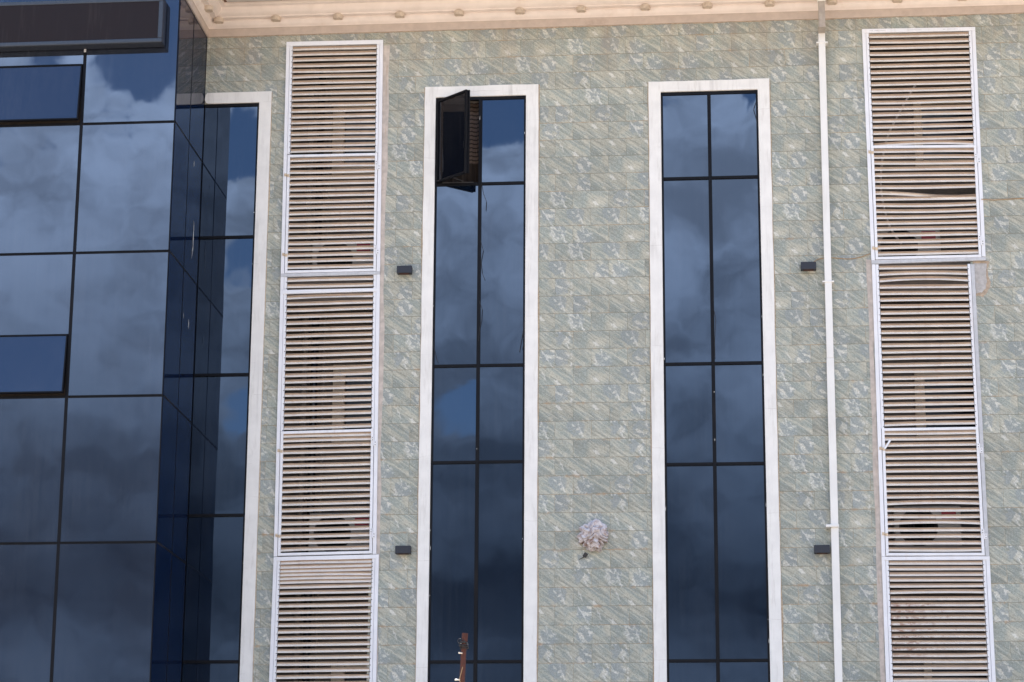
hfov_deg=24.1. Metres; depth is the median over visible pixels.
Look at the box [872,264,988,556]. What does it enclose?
louver screen
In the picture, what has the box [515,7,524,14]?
downlight
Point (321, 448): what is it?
drain pipe
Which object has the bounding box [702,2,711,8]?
downlight
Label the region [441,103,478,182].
window blind
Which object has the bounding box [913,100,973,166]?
back window
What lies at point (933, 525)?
air conditioner
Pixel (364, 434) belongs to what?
door panel
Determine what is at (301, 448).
drain pipe
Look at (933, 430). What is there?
door panel
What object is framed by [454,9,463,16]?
downlight
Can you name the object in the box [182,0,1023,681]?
tiled building
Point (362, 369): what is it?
back window
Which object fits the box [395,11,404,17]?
downlight
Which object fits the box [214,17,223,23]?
downlight
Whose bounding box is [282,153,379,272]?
louver panel
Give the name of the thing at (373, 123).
back window
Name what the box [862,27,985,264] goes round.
louver screen
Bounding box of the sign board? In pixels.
[0,0,166,51]
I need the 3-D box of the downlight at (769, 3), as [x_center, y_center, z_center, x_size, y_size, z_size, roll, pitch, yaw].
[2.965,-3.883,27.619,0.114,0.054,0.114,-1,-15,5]
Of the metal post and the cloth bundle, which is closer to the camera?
the metal post
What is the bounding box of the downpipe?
[816,0,842,681]
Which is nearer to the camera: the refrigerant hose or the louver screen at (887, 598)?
the louver screen at (887, 598)
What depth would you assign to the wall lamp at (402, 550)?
26.41 m
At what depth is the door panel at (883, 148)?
26.93 m
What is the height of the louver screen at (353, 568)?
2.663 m
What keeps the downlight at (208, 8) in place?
attached to the tiled building
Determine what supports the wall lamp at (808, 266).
attached to the tiled building
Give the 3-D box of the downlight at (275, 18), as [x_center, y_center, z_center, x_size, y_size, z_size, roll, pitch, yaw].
[-2.767,-3.779,28.145,0.114,0.054,0.114,-1,-15,5]
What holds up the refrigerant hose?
attached to the air conditioner at (912, 237)
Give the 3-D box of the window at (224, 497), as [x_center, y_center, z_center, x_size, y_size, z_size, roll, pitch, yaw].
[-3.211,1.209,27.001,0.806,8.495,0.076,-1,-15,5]
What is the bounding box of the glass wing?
[0,0,206,681]
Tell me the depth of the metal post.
20.09 m
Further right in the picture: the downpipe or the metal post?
the downpipe
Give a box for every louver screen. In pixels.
[269,554,378,681]
[274,40,382,556]
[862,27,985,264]
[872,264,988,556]
[881,556,995,681]
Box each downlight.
[204,5,212,12]
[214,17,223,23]
[271,15,280,21]
[333,13,342,19]
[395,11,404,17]
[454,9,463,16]
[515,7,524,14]
[576,6,585,12]
[640,4,649,10]
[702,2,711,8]
[765,0,774,6]
[827,0,836,4]
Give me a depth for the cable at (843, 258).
26.87 m
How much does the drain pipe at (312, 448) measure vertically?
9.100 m
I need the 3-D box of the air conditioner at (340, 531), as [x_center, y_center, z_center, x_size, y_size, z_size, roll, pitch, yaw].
[-1.925,2.224,27.304,0.740,0.500,0.281,-1,-15,5]
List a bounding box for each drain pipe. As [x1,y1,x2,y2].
[292,68,315,681]
[302,67,325,680]
[314,68,332,680]
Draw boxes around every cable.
[814,253,869,261]
[981,198,1023,199]
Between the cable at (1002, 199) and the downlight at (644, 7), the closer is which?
the cable at (1002, 199)
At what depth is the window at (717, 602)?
26.65 m
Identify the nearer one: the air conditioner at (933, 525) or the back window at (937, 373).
the air conditioner at (933, 525)
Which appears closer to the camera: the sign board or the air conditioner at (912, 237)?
the sign board
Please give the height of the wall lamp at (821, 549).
0.091 m
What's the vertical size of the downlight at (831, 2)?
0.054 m
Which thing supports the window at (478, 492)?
in the tiled building
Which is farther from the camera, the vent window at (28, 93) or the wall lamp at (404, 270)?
the wall lamp at (404, 270)
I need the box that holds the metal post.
[459,633,467,681]
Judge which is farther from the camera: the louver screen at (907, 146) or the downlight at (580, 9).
the downlight at (580, 9)
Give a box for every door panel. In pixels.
[275,429,375,555]
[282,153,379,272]
[868,145,983,259]
[879,427,986,555]
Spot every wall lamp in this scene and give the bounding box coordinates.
[395,546,410,554]
[397,265,412,274]
[801,262,815,270]
[814,545,829,553]
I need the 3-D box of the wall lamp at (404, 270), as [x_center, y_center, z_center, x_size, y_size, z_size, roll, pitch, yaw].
[-1.219,-0.802,27.274,0.170,0.091,0.095,-1,-15,5]
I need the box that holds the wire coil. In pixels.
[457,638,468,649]
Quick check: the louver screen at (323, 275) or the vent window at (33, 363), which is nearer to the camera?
the vent window at (33, 363)
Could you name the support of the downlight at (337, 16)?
attached to the tiled building
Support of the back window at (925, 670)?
in the tiled building
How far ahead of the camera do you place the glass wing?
26.08 m
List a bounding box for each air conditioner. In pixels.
[308,513,369,551]
[312,239,373,269]
[874,230,940,256]
[892,506,961,545]
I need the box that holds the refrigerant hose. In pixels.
[880,85,915,244]
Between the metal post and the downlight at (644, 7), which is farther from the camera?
the downlight at (644, 7)
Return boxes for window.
[0,64,82,122]
[0,334,67,393]
[182,91,271,681]
[331,364,371,442]
[331,665,366,680]
[332,105,375,174]
[415,84,539,681]
[647,78,783,681]
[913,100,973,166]
[914,370,975,436]
[923,663,986,677]
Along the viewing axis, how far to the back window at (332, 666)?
27.29 m
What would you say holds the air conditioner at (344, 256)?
on the tiled building
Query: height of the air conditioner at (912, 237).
0.500 m
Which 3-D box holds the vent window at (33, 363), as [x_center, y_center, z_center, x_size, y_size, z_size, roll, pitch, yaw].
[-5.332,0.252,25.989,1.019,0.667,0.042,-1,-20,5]
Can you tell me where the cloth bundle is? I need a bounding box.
[577,519,608,551]

